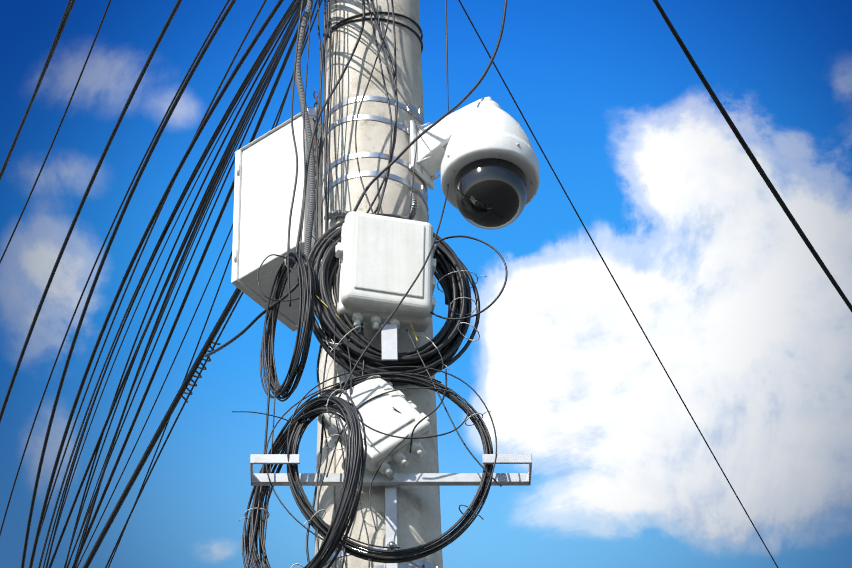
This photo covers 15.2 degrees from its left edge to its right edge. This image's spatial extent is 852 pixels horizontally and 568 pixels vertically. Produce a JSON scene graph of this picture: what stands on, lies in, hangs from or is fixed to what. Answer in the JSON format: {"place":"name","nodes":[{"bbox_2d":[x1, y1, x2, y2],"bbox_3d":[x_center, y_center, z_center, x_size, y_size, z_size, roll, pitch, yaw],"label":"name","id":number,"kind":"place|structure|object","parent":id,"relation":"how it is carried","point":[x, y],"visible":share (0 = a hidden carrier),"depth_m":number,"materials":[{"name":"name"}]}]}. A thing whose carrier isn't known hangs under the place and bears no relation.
{"place":"outdoors","nodes":[
{"label":"outdoors","id":0,"kind":"place"},
{"bbox_2d":[239,116,322,324],"bbox_3d":[-0.364,-0.189,9.325,0.245,0.520,0.260,-29,-49,27],"label":"equipment cabinet","id":1,"kind":"object","parent":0,"point":[268,172],"visible":0.46,"depth_m":9.23,"materials":[{"name":"white metal"}]},
{"bbox_2d":[231,112,319,331],"bbox_3d":[-0.372,-0.185,9.330,0.275,0.532,0.276,-29,-49,27],"label":"cabinet door","id":2,"kind":"structure","parent":1,"relation":"attached to","point":[259,300],"depth_m":9.27,"materials":[{"name":"white metal"}]},
{"bbox_2d":[234,163,239,261],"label":"hinges","id":3,"kind":"object","parent":2,"relation":"attached to","point":[236,250],"visible":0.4,"depth_m":9.20,"materials":[{"name":"white metal"}]},
{"bbox_2d":[256,264,299,307],"bbox_3d":[-0.388,0.001,9.145,0.130,0.003,0.150,-29,-49,27],"label":"cabinet gland plate","id":4,"kind":"object","parent":1,"relation":"attached to","point":[266,281],"visible":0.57,"depth_m":9.14,"materials":[{"name":"grey metal"}]},
{"bbox_2d":[307,107,317,117],"bbox_3d":[-0.326,-0.490,9.159,0.030,0.034,0.014,-2,-43,1],"label":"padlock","id":5,"kind":"object","parent":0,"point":[312,112],"visible":0.77,"depth_m":9.15,"materials":[{"name":"silver metal"}]},
{"bbox_2d":[0,0,851,567],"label":"span wires","id":6,"kind":"object","parent":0,"point":[292,12],"visible":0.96,"depth_m":10.89,"materials":[{"name":"black rubber"}]},
{"bbox_2d":[180,340,219,402],"bbox_3d":[-0.755,0.286,10.564,0.046,0.090,0.395,13,-45,-15],"label":"spiral cable wrap","id":7,"kind":"object","parent":6,"relation":"attached to","point":[200,376],"visible":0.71,"depth_m":10.56,"materials":[{"name":"black plastic"}]},
{"bbox_2d":[204,0,507,567],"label":"loose cables","id":8,"kind":"object","parent":6,"relation":"hanging from","point":[328,101],"visible":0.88,"depth_m":8.78,"materials":[{"name":"black rubber"}]},
{"bbox_2d":[238,250,490,567],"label":"cable ties","id":9,"kind":"object","parent":8,"relation":"attached to","point":[416,347],"visible":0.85,"depth_m":8.34,"materials":[{"name":"white"}]},
{"bbox_2d":[260,252,315,401],"bbox_3d":[-0.365,0.112,8.469,0.043,0.477,0.291,18,-46,-20],"label":"coil","id":10,"kind":"object","parent":9,"relation":"attached to","point":[307,286],"visible":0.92,"depth_m":8.43,"materials":[{"name":"black rubber"}]},
{"bbox_2d":[303,213,479,385],"bbox_3d":[-0.093,0.044,8.501,0.487,0.576,0.082,7,-43,-9],"label":"cable coil","id":11,"kind":"object","parent":9,"relation":"attached to","point":[447,339],"visible":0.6,"depth_m":8.43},
{"bbox_2d":[322,321,364,344],"bbox_3d":[-0.220,0.129,8.371,0.122,0.087,0.016,-2,-43,1],"label":"white lead","id":12,"kind":"object","parent":11,"relation":"attached to","point":[341,343],"visible":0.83,"depth_m":8.35,"materials":[{"name":"white plastic"}]},
{"bbox_2d":[316,295,417,341],"bbox_3d":[-0.162,0.091,8.400,0.282,0.150,0.025,6,-43,-8],"label":"yellow lead","id":13,"kind":"object","parent":11,"relation":"attached to","point":[349,328],"visible":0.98,"depth_m":8.39,"materials":[{"name":"yellow plastic"}]},
{"bbox_2d":[310,236,483,519],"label":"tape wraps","id":14,"kind":"object","parent":11,"relation":"attached to","point":[461,504],"visible":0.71,"depth_m":7.98,"materials":[{"name":"black plastic"}]},
{"bbox_2d":[0,0,851,567],"label":"sky","id":15,"kind":"structure","parent":0,"point":[753,336],"materials":[{"name":"blue"}]},
{"bbox_2d":[408,97,492,189],"bbox_3d":[0.084,-0.408,9.016,0.267,0.190,0.115,-23,-47,22],"label":"camera arm","id":16,"kind":"object","parent":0,"point":[432,141],"visible":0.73,"depth_m":9.01},
{"bbox_2d":[415,122,440,180],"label":"bracket bolts","id":17,"kind":"object","parent":16,"relation":"attached to","point":[420,161],"visible":0.65,"depth_m":9.03,"materials":[{"name":"silver metal"}]},
{"bbox_2d":[441,100,539,208],"bbox_3d":[0.175,-0.384,8.918,0.273,0.300,0.273,-2,-43,1],"label":"camera housing","id":18,"kind":"object","parent":16,"relation":"attached to","point":[484,129],"visible":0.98,"depth_m":8.79,"materials":[{"name":"white plastic"}]},
{"bbox_2d":[454,158,526,229],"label":"camera dome","id":19,"kind":"structure","parent":18,"relation":"attached to","point":[490,193],"depth_m":8.72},
{"bbox_2d":[447,143,533,184],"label":"screws","id":20,"kind":"object","parent":18,"relation":"attached to","point":[500,155],"visible":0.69,"depth_m":8.77,"materials":[{"name":"grey metal"}]},
{"label":"ground","id":21,"kind":"structure","parent":0,"visible":0},
{"bbox_2d":[314,0,442,567],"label":"concrete pole","id":22,"kind":"object","parent":21,"relation":"on","point":[418,516],"visible":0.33,"depth_m":8.94,"materials":[{"name":"grey concrete"}]},
{"bbox_2d":[294,0,314,263],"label":"corrugated conduit","id":23,"kind":"object","parent":22,"relation":"attached to","point":[311,167],"visible":0.92,"depth_m":8.99,"materials":[{"name":"grey plastic"}]},
{"bbox_2d":[313,90,318,187],"bbox_3d":[-0.315,-0.415,9.109,0.014,0.395,0.014,32,-52,-31],"label":"rusty chain","id":24,"kind":"object","parent":22,"relation":"hanging from","point":[316,102],"visible":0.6,"depth_m":9.13,"materials":[{"name":"brown metal"}]},
{"bbox_2d":[323,115,409,140],"bbox_3d":[-0.148,-0.377,9.182,0.298,0.087,0.298,-2,-43,1],"label":"band","id":25,"kind":"object","parent":22,"relation":"attached to","point":[369,117],"visible":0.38,"depth_m":9.08,"materials":[{"name":"silver metal"}]},
{"bbox_2d":[324,191,416,219],"bbox_3d":[-0.148,-0.183,8.824,0.276,0.086,0.084,-13,-44,13],"label":"flexible metal conduit","id":26,"kind":"object","parent":22,"relation":"attached to","point":[413,212],"visible":0.5,"depth_m":8.81,"materials":[{"name":"silver metal"}]},
{"bbox_2d":[325,11,422,52],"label":"pole ties","id":27,"kind":"object","parent":22,"relation":"attached to","point":[339,24],"visible":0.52,"depth_m":9.39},
{"bbox_2d":[317,415,431,471],"bbox_3d":[-0.133,0.362,8.197,0.294,0.299,0.030,-1,-43,-1],"label":"junction box base","id":28,"kind":"object","parent":22,"relation":"attached to","point":[373,467],"visible":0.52,"depth_m":8.14,"materials":[{"name":"plastic"}]},
{"bbox_2d":[320,375,430,463],"bbox_3d":[-0.133,0.344,8.178,0.290,0.295,0.028,-1,-43,-1],"label":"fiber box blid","id":29,"kind":"object","parent":28,"relation":"attached to","point":[381,449],"visible":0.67,"depth_m":8.14,"materials":[{"name":"plastic"}]},
{"bbox_2d":[336,381,413,445],"bbox_3d":[-0.136,0.331,8.169,0.213,0.217,0.006,-1,-43,-1],"label":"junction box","id":30,"kind":"object","parent":29,"relation":"attached to","point":[380,413],"visible":0.73,"depth_m":8.16,"materials":[{"name":"plastic"}]},
{"bbox_2d":[328,381,428,440],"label":"box hinges","id":31,"kind":"object","parent":28,"relation":"attached to","point":[332,430],"visible":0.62,"depth_m":8.15,"materials":[{"name":"plastic"}]},
{"bbox_2d":[377,441,423,476],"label":"cable glands","id":32,"kind":"object","parent":28,"relation":"attached to","point":[398,457],"visible":0.96,"depth_m":8.11,"materials":[{"name":"plastic"}]},
{"bbox_2d":[324,96,424,127],"bbox_3d":[-0.150,-0.435,9.236,0.296,0.056,0.296,-2,-43,1],"label":"band","id":33,"kind":"object","parent":22,"relation":"attached to","point":[379,98],"visible":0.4,"depth_m":9.14,"materials":[{"name":"silver metal"}]},
{"bbox_2d":[322,152,427,200],"bbox_3d":[-0.146,-0.266,9.080,0.302,0.062,0.302,-2,-43,1],"label":"band","id":34,"kind":"object","parent":22,"relation":"attached to","point":[364,154],"visible":0.29,"depth_m":8.98,"materials":[{"name":"silver metal"}]},
{"bbox_2d":[323,171,428,219],"bbox_3d":[-0.144,-0.207,9.026,0.304,0.052,0.304,-2,-43,1],"label":"band","id":35,"kind":"object","parent":22,"relation":"attached to","point":[416,187],"visible":0.5,"depth_m":8.93,"materials":[{"name":"silver metal"}]},
{"bbox_2d":[326,547,437,567],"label":"band","id":36,"kind":"object","parent":22,"relation":"attached to","point":[423,563],"visible":0.33,"depth_m":8.01,"materials":[{"name":"silver metal"}]},
{"bbox_2d":[337,222,428,331],"bbox_3d":[-0.111,-0.021,8.525,0.255,0.342,0.055,7,-43,-9],"label":"junction box base","id":37,"kind":"object","parent":22,"relation":"attached to","point":[419,324],"visible":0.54,"depth_m":8.41,"materials":[{"name":"plastic"}]},
{"bbox_2d":[352,312,399,332],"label":"cable glands","id":38,"kind":"object","parent":37,"relation":"attached to","point":[357,318],"visible":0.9,"depth_m":8.38,"materials":[{"name":"plastic"}]},
{"bbox_2d":[335,239,436,316],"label":"box latches","id":39,"kind":"object","parent":37,"relation":"attached to","point":[339,249],"visible":0.6,"depth_m":8.50,"materials":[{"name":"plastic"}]},
{"bbox_2d":[341,211,432,317],"bbox_3d":[-0.102,-0.052,8.491,0.251,0.338,0.050,7,-43,-9],"label":"junction box lid","id":40,"kind":"object","parent":37,"relation":"attached to","point":[375,301],"visible":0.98,"depth_m":8.39,"materials":[{"name":"plastic"}]},
{"bbox_2d":[354,215,424,297],"bbox_3d":[-0.097,-0.074,8.475,0.194,0.271,0.006,7,-43,-9],"label":"box lid panel","id":41,"kind":"object","parent":40,"relation":"attached to","point":[389,256],"visible":1,"depth_m":8.47,"materials":[{"name":"plastic"}]},
{"bbox_2d":[250,324,531,567],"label":"mounting bracket","id":42,"kind":"object","parent":22,"relation":"attached to","point":[389,341],"visible":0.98,"depth_m":8.10,"materials":[{"name":"white metal"}]},
{"bbox_2d":[242,389,366,567],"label":"cable coil","id":43,"kind":"object","parent":42,"relation":"attached to","point":[313,408],"visible":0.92,"depth_m":7.96,"materials":[{"name":"black rubber"}]},
{"bbox_2d":[265,366,496,562],"bbox_3d":[-0.113,0.439,8.054,0.588,0.621,0.079,0,-43,-1],"label":"cable coil","id":44,"kind":"object","parent":42,"relation":"attached to","point":[306,508],"visible":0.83,"depth_m":8.02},
{"bbox_2d":[386,474,396,549],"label":"bolts","id":45,"kind":"object","parent":42,"relation":"attached to","point":[391,544],"visible":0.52,"depth_m":7.95,"materials":[{"name":"silver metal"}]},
{"bbox_2d":[370,564,429,567],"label":"band","id":46,"kind":"object","parent":22,"relation":"attached to","point":[400,566],"visible":0.69,"depth_m":7.97,"materials":[{"name":"silver metal"}]}
]}

